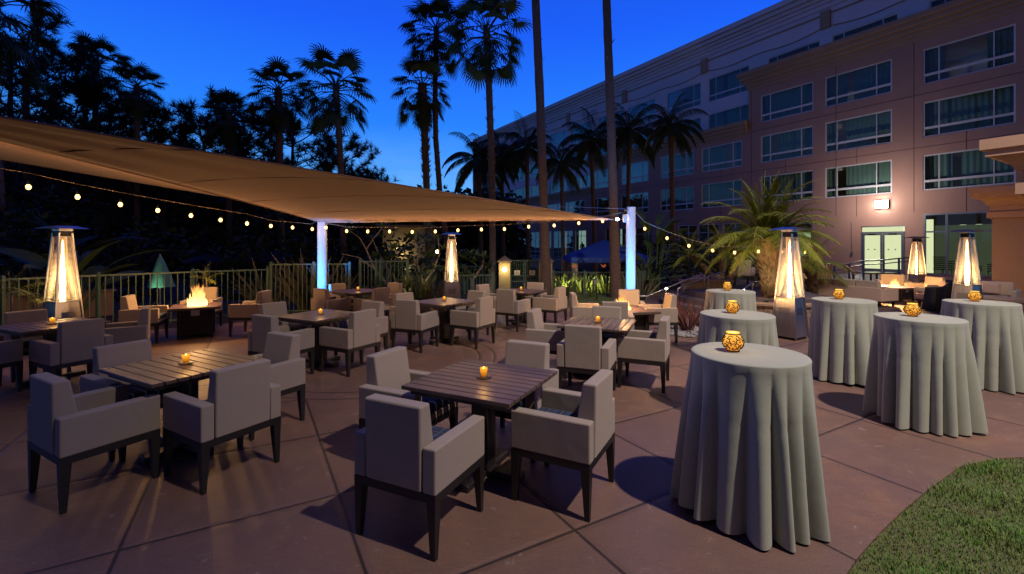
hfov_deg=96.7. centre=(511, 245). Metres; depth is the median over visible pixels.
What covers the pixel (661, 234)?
bird of paradise
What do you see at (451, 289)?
patio heater
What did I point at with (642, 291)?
flax plant
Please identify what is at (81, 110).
pine tree
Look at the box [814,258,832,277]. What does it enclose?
pyramid planter
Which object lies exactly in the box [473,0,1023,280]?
hotel building
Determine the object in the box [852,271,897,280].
patio table
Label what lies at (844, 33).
window
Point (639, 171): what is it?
window
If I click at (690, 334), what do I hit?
gravel
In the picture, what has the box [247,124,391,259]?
pine tree
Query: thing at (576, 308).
armchair
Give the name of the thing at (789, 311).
patio heater
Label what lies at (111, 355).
armchair
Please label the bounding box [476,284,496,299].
armchair
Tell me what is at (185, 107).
pine tree
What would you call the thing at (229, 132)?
fan palm
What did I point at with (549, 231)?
window
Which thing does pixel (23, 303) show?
garden wall
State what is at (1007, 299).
coffee table
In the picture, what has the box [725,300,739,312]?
candle lantern
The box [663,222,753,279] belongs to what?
shrub
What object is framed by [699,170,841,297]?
date palm
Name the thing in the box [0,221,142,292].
bird of paradise
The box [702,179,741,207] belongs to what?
window
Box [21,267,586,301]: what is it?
ground
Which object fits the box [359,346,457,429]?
armchair
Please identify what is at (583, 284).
lit strappy plant
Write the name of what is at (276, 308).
armchair
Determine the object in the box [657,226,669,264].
window
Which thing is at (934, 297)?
covered chair
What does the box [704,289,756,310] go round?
cocktail table
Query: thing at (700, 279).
handrail
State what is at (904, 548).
lawn
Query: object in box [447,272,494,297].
metal fence
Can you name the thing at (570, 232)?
window
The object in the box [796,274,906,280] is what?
ramp
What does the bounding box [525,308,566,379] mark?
armchair
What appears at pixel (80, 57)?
pine tree
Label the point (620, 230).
window
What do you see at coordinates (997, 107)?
window
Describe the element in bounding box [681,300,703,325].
red grass
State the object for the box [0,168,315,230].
string lights
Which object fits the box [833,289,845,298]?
candle lantern
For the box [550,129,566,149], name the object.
window
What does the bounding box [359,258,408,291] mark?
metal fence
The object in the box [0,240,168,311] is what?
bird of paradise
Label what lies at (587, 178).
window
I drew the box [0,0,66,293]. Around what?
fan palm
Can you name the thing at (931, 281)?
lounge chair
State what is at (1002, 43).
window
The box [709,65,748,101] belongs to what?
window
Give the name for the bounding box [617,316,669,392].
armchair
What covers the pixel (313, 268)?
metal fence
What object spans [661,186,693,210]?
window
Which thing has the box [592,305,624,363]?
armchair
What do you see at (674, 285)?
handrail
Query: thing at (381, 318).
armchair
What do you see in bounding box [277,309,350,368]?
dining table
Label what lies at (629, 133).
feather palm
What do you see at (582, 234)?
window
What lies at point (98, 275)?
metal fence
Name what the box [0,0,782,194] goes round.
sky
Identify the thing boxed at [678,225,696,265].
window
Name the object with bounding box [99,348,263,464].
dining table
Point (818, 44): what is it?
window
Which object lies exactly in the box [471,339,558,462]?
armchair
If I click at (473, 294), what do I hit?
armchair
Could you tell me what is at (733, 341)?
candle lantern
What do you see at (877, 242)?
entrance door
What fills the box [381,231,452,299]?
plumeria
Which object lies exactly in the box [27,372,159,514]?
armchair
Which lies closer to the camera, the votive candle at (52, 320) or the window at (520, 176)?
the votive candle at (52, 320)
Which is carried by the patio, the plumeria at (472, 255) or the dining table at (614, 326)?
the dining table at (614, 326)
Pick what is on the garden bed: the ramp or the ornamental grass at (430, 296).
the ornamental grass at (430, 296)
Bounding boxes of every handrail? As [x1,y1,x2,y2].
[636,272,698,293]
[639,275,708,296]
[673,266,696,289]
[677,271,725,294]
[742,281,760,291]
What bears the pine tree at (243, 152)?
on the ground at (181, 296)
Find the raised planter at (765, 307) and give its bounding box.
[756,302,810,322]
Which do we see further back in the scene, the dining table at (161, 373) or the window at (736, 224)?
the window at (736, 224)
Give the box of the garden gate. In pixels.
[510,260,538,288]
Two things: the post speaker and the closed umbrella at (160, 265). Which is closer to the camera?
the post speaker
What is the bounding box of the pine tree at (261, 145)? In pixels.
[230,87,366,283]
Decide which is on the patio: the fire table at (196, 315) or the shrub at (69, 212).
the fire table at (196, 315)
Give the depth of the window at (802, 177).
30.60 m
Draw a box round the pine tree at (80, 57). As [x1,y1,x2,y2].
[0,0,161,292]
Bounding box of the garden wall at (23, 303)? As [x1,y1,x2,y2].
[6,288,116,317]
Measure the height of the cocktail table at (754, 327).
1.052 m
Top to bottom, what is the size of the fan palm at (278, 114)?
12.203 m
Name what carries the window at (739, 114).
in the hotel building
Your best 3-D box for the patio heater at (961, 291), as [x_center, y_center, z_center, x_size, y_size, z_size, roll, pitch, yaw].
[11.300,0.696,11.300,0.551,2.168,0.551,0,0,-20]
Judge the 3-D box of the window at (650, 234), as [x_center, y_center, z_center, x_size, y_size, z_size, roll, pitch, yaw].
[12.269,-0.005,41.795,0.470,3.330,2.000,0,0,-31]
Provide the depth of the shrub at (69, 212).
18.03 m
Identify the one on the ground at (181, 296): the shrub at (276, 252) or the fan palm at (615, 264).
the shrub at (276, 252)
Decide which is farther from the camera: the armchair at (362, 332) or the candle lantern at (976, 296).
the armchair at (362, 332)
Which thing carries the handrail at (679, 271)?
on the garden bed
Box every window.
[512,169,524,182]
[512,187,525,198]
[529,163,537,178]
[529,185,538,196]
[531,232,538,258]
[548,203,560,210]
[549,231,550,258]
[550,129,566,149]
[550,179,566,193]
[553,231,565,259]
[564,230,572,253]
[565,200,583,213]
[571,121,590,143]
[571,174,590,189]
[575,230,586,250]
[594,168,607,188]
[595,197,608,216]
[599,110,622,133]
[605,229,621,243]
[621,160,647,184]
[621,192,647,214]
[628,98,654,121]
[636,227,651,256]
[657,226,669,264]
[661,150,693,178]
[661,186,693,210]
[667,82,700,114]
[667,117,700,138]
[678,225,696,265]
[697,224,718,261]
[702,140,741,171]
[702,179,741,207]
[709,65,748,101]
[709,104,747,127]
[723,222,747,259]
[761,81,812,122]
[761,126,812,162]
[761,170,812,202]
[768,40,819,62]
[788,222,812,256]
[825,59,891,107]
[825,109,891,152]
[825,160,891,197]
[832,12,898,40]
[923,23,1015,84]
[923,83,1015,137]
[923,148,1015,190]
[923,211,991,276]
[929,0,951,7]
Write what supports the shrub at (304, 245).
on the ground at (181, 296)
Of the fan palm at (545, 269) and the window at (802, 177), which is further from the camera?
the window at (802, 177)
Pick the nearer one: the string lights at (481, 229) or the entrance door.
the string lights at (481, 229)
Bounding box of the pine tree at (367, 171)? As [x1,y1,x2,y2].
[328,164,404,281]
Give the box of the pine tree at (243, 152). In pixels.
[107,83,314,288]
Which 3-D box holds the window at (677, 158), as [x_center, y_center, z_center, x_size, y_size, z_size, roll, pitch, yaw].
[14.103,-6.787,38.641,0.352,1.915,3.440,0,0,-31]
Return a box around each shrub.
[0,191,69,292]
[9,175,114,292]
[76,212,203,301]
[168,235,282,299]
[191,203,303,299]
[254,249,304,262]
[264,230,356,298]
[310,246,385,288]
[358,233,431,292]
[590,238,671,292]
[636,227,730,286]
[693,250,759,280]
[706,254,757,279]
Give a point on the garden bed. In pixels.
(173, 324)
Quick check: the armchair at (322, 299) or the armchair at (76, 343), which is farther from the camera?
the armchair at (322, 299)
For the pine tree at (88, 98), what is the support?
on the ground at (181, 296)
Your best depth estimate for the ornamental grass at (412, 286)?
12.92 m
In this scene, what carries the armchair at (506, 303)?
on the patio
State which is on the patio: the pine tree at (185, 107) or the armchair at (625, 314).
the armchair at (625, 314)
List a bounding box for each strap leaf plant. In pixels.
[551,278,575,299]
[585,285,598,296]
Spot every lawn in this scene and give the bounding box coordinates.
[552,293,618,307]
[850,459,1023,573]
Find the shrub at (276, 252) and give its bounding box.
[254,249,304,262]
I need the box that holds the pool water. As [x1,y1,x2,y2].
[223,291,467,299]
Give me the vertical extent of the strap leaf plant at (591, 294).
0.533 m
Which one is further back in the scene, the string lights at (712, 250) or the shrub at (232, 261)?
the shrub at (232, 261)
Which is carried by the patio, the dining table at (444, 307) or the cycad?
the dining table at (444, 307)
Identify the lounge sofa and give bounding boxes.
[818,277,898,306]
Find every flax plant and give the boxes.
[228,257,310,305]
[269,249,347,311]
[294,258,358,292]
[621,270,661,301]
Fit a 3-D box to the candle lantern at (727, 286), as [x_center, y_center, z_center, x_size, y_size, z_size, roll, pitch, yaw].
[3.470,0.660,7.330,0.142,0.130,0.142,0,0,-14]
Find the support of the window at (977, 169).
in the hotel building
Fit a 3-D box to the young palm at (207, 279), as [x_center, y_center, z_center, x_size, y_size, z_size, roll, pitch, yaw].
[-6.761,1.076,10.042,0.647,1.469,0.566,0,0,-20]
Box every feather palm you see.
[441,132,515,283]
[474,130,531,257]
[494,111,555,286]
[529,138,591,276]
[557,107,626,287]
[602,102,665,270]
[637,91,706,278]
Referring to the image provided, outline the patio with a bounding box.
[0,271,1023,573]
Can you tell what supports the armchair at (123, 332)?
on the patio
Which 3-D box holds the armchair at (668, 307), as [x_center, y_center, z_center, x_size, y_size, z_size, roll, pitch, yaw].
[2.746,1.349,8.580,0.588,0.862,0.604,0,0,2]
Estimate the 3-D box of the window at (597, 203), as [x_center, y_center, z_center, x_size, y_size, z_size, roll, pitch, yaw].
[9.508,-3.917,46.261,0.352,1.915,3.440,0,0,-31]
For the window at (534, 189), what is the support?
in the hotel building
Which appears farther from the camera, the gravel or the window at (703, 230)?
the window at (703, 230)
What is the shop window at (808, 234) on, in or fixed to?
in the hotel building
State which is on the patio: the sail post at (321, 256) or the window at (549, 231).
the sail post at (321, 256)
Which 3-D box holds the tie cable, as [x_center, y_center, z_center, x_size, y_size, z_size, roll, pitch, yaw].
[0.766,-1.132,13.235,0.026,0.527,6.090,0,0,-42]
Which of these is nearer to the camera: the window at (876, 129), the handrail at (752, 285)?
the handrail at (752, 285)
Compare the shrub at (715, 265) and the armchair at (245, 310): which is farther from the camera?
the shrub at (715, 265)
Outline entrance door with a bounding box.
[861,219,933,273]
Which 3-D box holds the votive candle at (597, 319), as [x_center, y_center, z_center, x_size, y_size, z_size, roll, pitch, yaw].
[1.155,0.996,6.120,0.124,0.088,0.124,0,0,-25]
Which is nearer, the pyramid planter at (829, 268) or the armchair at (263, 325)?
the armchair at (263, 325)
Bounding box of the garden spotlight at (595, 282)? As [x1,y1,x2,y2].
[593,279,597,299]
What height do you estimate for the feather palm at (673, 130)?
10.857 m
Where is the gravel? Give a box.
[655,325,698,337]
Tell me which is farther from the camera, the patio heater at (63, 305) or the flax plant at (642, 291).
the flax plant at (642, 291)
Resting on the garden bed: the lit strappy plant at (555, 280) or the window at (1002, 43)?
the lit strappy plant at (555, 280)
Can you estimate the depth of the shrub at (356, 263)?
18.76 m
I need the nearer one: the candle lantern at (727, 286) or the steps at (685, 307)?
the candle lantern at (727, 286)
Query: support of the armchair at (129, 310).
on the patio
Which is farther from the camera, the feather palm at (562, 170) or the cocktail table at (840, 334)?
the feather palm at (562, 170)
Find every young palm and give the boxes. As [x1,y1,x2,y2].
[0,264,44,311]
[12,274,67,309]
[190,262,224,286]
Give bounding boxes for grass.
[391,267,438,299]
[413,276,444,308]
[553,294,617,304]
[663,292,704,330]
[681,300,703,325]
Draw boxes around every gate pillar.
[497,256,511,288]
[537,259,553,283]
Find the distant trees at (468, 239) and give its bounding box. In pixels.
[2,160,534,277]
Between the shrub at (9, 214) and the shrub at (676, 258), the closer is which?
the shrub at (9, 214)
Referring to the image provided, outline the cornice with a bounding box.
[979,134,1023,195]
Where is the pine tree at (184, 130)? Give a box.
[32,90,248,297]
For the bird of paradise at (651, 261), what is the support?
on the garden bed
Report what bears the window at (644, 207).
in the hotel building
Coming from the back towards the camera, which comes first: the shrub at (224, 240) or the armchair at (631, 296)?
the shrub at (224, 240)
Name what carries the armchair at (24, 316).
on the patio
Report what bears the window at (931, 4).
in the hotel building
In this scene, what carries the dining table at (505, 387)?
on the patio
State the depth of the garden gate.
16.68 m
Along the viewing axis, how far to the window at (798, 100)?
31.03 m
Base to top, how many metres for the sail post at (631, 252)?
2.703 m
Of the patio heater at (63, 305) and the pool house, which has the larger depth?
the pool house
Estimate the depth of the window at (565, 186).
54.78 m
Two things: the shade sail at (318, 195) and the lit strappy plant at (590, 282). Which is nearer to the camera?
the shade sail at (318, 195)
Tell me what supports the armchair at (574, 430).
on the patio
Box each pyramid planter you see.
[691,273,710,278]
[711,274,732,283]
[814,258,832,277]
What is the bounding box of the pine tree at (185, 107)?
[88,98,269,286]
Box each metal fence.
[0,266,269,325]
[270,261,350,312]
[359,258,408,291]
[370,265,496,294]
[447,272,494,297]
[552,268,647,294]
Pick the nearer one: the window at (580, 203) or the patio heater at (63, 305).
the patio heater at (63, 305)
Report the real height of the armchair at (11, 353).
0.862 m
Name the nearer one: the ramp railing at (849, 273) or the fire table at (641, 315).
the fire table at (641, 315)
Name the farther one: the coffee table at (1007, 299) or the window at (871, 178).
the window at (871, 178)
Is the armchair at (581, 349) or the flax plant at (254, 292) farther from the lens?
the flax plant at (254, 292)
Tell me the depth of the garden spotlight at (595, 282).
14.65 m
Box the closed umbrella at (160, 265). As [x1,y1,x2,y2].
[147,254,175,304]
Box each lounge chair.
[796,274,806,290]
[875,274,912,285]
[904,276,945,286]
[914,280,944,304]
[981,281,1020,303]
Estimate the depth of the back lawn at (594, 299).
14.93 m
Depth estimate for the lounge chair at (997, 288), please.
12.86 m
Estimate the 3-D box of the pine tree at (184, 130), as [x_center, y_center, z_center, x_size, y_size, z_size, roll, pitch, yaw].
[-17.841,-2.582,23.220,7.658,10.728,9.139,0,0,-11]
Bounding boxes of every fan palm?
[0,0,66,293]
[57,30,134,279]
[101,55,168,299]
[196,86,255,296]
[242,56,316,298]
[293,42,377,260]
[390,51,451,294]
[398,0,469,280]
[440,0,532,292]
[532,0,551,294]
[602,0,621,298]
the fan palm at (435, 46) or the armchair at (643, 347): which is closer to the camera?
the armchair at (643, 347)
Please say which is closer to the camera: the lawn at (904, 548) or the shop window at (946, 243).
the lawn at (904, 548)
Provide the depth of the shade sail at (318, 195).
7.46 m
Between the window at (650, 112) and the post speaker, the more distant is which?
the window at (650, 112)
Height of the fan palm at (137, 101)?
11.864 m
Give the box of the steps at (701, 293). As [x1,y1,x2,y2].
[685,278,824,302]
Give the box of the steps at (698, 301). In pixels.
[673,290,704,305]
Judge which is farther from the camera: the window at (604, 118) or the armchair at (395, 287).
the window at (604, 118)
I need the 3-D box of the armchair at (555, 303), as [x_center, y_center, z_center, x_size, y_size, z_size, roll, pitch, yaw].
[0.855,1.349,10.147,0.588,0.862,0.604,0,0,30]
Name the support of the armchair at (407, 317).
on the patio
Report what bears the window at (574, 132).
in the hotel building
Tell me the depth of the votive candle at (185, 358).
3.98 m
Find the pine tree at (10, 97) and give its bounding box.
[0,25,100,289]
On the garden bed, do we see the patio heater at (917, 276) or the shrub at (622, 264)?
the shrub at (622, 264)
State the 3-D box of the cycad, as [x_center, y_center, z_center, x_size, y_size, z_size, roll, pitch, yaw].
[-3.426,1.315,12.473,1.858,1.083,1.764,0,0,33]
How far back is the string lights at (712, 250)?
11.11 m
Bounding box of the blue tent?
[563,240,650,292]
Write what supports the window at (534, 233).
in the hotel building
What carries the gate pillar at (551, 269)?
on the garden bed
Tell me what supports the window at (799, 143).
in the hotel building
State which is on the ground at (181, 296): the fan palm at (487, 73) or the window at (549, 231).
the fan palm at (487, 73)
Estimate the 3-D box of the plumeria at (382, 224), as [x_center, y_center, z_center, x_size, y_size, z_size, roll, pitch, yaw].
[-4.270,0.545,13.945,1.938,2.732,0.726,0,0,0]
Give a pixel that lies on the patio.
(256, 509)
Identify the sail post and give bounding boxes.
[317,222,326,288]
[624,207,635,288]
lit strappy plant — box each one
[554,274,570,288]
[556,271,583,292]
[572,273,594,292]
[582,273,603,292]
[594,274,608,292]
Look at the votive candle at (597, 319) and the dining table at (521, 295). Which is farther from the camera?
the dining table at (521, 295)
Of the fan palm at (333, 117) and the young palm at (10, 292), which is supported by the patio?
the young palm at (10, 292)
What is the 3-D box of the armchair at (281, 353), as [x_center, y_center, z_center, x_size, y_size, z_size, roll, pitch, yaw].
[-2.497,1.349,4.525,0.604,0.862,0.588,0,0,28]
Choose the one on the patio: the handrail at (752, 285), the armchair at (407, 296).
the armchair at (407, 296)
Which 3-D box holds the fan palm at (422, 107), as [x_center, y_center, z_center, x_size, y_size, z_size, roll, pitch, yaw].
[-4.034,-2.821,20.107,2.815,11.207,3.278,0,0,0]
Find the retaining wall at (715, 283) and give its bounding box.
[679,279,734,293]
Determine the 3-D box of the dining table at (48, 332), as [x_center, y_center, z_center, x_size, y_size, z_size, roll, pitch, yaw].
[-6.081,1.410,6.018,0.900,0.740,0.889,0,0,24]
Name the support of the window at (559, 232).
in the hotel building
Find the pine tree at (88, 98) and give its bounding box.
[3,72,199,294]
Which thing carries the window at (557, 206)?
in the hotel building
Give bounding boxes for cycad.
[354,275,421,297]
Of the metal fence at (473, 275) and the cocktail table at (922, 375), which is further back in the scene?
the metal fence at (473, 275)
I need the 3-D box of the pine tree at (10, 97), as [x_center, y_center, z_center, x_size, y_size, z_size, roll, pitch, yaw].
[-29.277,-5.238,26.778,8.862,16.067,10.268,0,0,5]
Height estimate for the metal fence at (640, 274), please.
1.400 m
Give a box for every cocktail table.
[669,342,830,552]
[696,309,778,346]
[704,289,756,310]
[808,297,877,385]
[862,312,987,436]
[940,299,1023,393]
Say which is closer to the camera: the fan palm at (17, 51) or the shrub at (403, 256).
the fan palm at (17, 51)
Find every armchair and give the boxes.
[0,309,70,382]
[0,336,22,391]
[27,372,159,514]
[29,318,112,383]
[79,339,172,460]
[104,306,150,343]
[118,294,168,343]
[163,359,280,494]
[180,287,222,325]
[228,290,272,336]
[248,314,314,373]
[248,331,305,440]
[259,301,310,356]
[311,288,350,327]
[319,309,379,376]
[329,283,353,307]
[334,300,387,362]
[353,287,392,312]
[354,393,484,561]
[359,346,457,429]
[369,282,402,316]
[389,292,433,343]
[391,299,438,352]
[449,290,488,338]
[450,296,494,348]
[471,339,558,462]
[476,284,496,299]
[493,289,530,331]
[511,369,614,522]
[514,282,546,318]
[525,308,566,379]
[533,286,566,323]
[557,324,615,390]
[569,292,598,317]
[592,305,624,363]
[602,301,633,329]
[614,289,644,305]
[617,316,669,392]
[638,293,677,342]
[733,260,754,287]
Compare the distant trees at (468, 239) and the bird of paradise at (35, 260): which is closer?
the bird of paradise at (35, 260)
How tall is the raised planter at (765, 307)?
0.440 m
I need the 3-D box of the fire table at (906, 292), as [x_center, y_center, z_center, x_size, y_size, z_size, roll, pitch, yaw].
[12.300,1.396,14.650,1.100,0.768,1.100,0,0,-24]
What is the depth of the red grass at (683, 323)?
9.32 m
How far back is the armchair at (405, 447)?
2.68 m
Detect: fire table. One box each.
[167,287,222,339]
[587,298,660,330]
[881,279,915,301]
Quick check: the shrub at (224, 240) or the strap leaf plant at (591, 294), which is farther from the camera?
the shrub at (224, 240)
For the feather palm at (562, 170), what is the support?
on the ground at (181, 296)
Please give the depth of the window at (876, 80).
27.32 m
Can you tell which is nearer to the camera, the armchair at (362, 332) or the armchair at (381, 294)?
the armchair at (362, 332)
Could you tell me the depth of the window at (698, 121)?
38.20 m
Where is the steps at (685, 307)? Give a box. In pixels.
[661,293,703,312]
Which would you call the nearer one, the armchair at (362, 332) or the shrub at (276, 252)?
the armchair at (362, 332)
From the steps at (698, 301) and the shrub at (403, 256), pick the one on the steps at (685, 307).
the steps at (698, 301)
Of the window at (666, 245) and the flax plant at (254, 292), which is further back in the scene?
the window at (666, 245)
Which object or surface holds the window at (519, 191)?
in the hotel building
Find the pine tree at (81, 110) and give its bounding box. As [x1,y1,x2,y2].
[1,44,144,287]
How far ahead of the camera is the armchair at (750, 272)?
14.34 m
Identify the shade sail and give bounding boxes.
[0,116,620,222]
[0,141,221,196]
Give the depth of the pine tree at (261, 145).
25.79 m
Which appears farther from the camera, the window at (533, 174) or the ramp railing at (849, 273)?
the window at (533, 174)
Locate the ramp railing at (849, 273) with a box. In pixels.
[833,257,908,279]
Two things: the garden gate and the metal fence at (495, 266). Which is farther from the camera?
the metal fence at (495, 266)
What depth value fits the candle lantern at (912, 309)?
4.63 m
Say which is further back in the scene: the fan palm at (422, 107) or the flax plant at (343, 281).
the fan palm at (422, 107)
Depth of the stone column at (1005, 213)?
14.46 m
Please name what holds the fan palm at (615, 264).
on the garden bed
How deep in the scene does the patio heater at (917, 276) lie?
15.71 m
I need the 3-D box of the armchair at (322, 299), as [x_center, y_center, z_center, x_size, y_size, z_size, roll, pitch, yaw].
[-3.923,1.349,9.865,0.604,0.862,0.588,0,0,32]
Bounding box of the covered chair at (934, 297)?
[922,280,964,310]
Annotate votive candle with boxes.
[46,317,58,323]
[177,354,194,364]
[476,367,491,378]
[594,316,601,322]
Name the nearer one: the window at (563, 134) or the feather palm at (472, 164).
the feather palm at (472, 164)
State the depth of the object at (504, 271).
16.50 m
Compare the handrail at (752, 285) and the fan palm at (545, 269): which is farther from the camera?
the fan palm at (545, 269)
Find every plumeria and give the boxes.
[343,222,397,285]
[361,222,431,282]
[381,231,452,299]
[450,248,496,289]
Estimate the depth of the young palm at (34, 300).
7.93 m
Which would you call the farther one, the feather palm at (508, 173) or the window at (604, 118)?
the window at (604, 118)
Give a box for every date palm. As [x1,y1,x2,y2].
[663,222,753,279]
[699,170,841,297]
[792,225,853,293]
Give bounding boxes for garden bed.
[86,266,934,329]
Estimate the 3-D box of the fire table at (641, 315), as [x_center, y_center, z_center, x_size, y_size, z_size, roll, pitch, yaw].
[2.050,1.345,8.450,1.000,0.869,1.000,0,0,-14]
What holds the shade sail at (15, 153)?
attached to the sail post at (321, 256)
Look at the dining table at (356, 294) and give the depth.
10.23 m
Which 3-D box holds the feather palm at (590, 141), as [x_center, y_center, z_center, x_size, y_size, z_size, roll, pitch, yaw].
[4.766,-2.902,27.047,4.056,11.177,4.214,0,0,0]
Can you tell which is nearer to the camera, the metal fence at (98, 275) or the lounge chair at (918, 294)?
the metal fence at (98, 275)
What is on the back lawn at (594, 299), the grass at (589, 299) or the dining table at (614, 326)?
the grass at (589, 299)
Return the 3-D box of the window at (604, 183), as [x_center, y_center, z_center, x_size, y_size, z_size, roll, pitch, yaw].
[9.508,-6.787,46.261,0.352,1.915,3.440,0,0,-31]
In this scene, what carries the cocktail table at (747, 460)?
on the patio
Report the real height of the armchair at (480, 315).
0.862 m
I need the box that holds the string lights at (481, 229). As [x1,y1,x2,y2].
[325,210,628,232]
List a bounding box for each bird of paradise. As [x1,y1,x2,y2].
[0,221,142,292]
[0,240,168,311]
[620,208,688,290]
[621,250,685,292]
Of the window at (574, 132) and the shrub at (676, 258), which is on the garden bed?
the shrub at (676, 258)
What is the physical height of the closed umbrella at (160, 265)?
1.900 m
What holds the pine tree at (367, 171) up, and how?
on the ground at (181, 296)
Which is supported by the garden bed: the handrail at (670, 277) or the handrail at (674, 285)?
the handrail at (670, 277)
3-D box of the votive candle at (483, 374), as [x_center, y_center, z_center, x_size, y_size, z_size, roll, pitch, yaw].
[-0.222,0.996,3.577,0.124,0.088,0.124,0,0,0]
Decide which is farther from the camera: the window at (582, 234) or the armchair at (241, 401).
the window at (582, 234)
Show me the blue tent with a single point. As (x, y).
(598, 252)
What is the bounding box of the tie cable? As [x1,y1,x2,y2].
[541,206,625,208]
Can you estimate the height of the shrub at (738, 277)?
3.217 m
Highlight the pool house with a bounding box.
[376,225,440,291]
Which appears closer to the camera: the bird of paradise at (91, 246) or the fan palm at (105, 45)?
the bird of paradise at (91, 246)
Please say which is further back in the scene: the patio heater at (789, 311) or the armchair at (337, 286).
the armchair at (337, 286)
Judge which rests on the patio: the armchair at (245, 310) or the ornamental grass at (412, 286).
the armchair at (245, 310)
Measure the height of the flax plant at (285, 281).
1.986 m
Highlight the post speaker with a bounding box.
[623,215,627,221]
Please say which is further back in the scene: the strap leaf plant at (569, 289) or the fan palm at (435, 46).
the fan palm at (435, 46)
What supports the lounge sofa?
on the patio
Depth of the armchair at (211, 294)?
9.92 m
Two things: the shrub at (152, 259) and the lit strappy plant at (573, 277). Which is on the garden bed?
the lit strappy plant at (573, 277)
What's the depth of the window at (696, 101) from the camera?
38.47 m
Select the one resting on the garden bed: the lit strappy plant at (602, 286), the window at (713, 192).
the lit strappy plant at (602, 286)
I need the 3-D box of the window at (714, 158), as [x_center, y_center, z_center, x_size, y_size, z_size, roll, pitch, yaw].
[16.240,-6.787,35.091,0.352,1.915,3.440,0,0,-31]
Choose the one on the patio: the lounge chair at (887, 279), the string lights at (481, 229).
the lounge chair at (887, 279)
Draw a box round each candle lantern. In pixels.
[722,331,744,351]
[723,282,731,290]
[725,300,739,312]
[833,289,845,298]
[903,303,921,316]
[967,291,982,301]
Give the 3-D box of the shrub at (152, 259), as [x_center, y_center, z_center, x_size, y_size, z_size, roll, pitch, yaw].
[-12.896,1.107,15.853,3.924,4.557,2.404,0,0,-21]
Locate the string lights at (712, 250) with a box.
[636,213,804,253]
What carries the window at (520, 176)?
in the hotel building
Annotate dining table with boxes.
[0,317,111,386]
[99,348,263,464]
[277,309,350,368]
[329,288,371,297]
[401,359,556,492]
[419,297,475,343]
[494,288,546,324]
[557,316,635,380]
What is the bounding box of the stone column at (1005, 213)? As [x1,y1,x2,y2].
[967,185,1023,297]
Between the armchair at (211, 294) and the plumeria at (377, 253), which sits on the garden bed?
the plumeria at (377, 253)
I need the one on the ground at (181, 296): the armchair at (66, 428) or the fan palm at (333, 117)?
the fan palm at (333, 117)
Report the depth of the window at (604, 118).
47.57 m
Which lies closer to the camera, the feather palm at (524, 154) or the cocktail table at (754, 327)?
the cocktail table at (754, 327)
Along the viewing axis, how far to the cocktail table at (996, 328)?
5.52 m
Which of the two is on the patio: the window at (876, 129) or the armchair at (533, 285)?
the armchair at (533, 285)
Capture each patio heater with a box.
[37,226,87,319]
[441,233,461,298]
[770,227,810,340]
[906,236,928,282]
[948,229,987,299]
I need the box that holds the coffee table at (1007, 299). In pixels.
[983,296,1023,302]

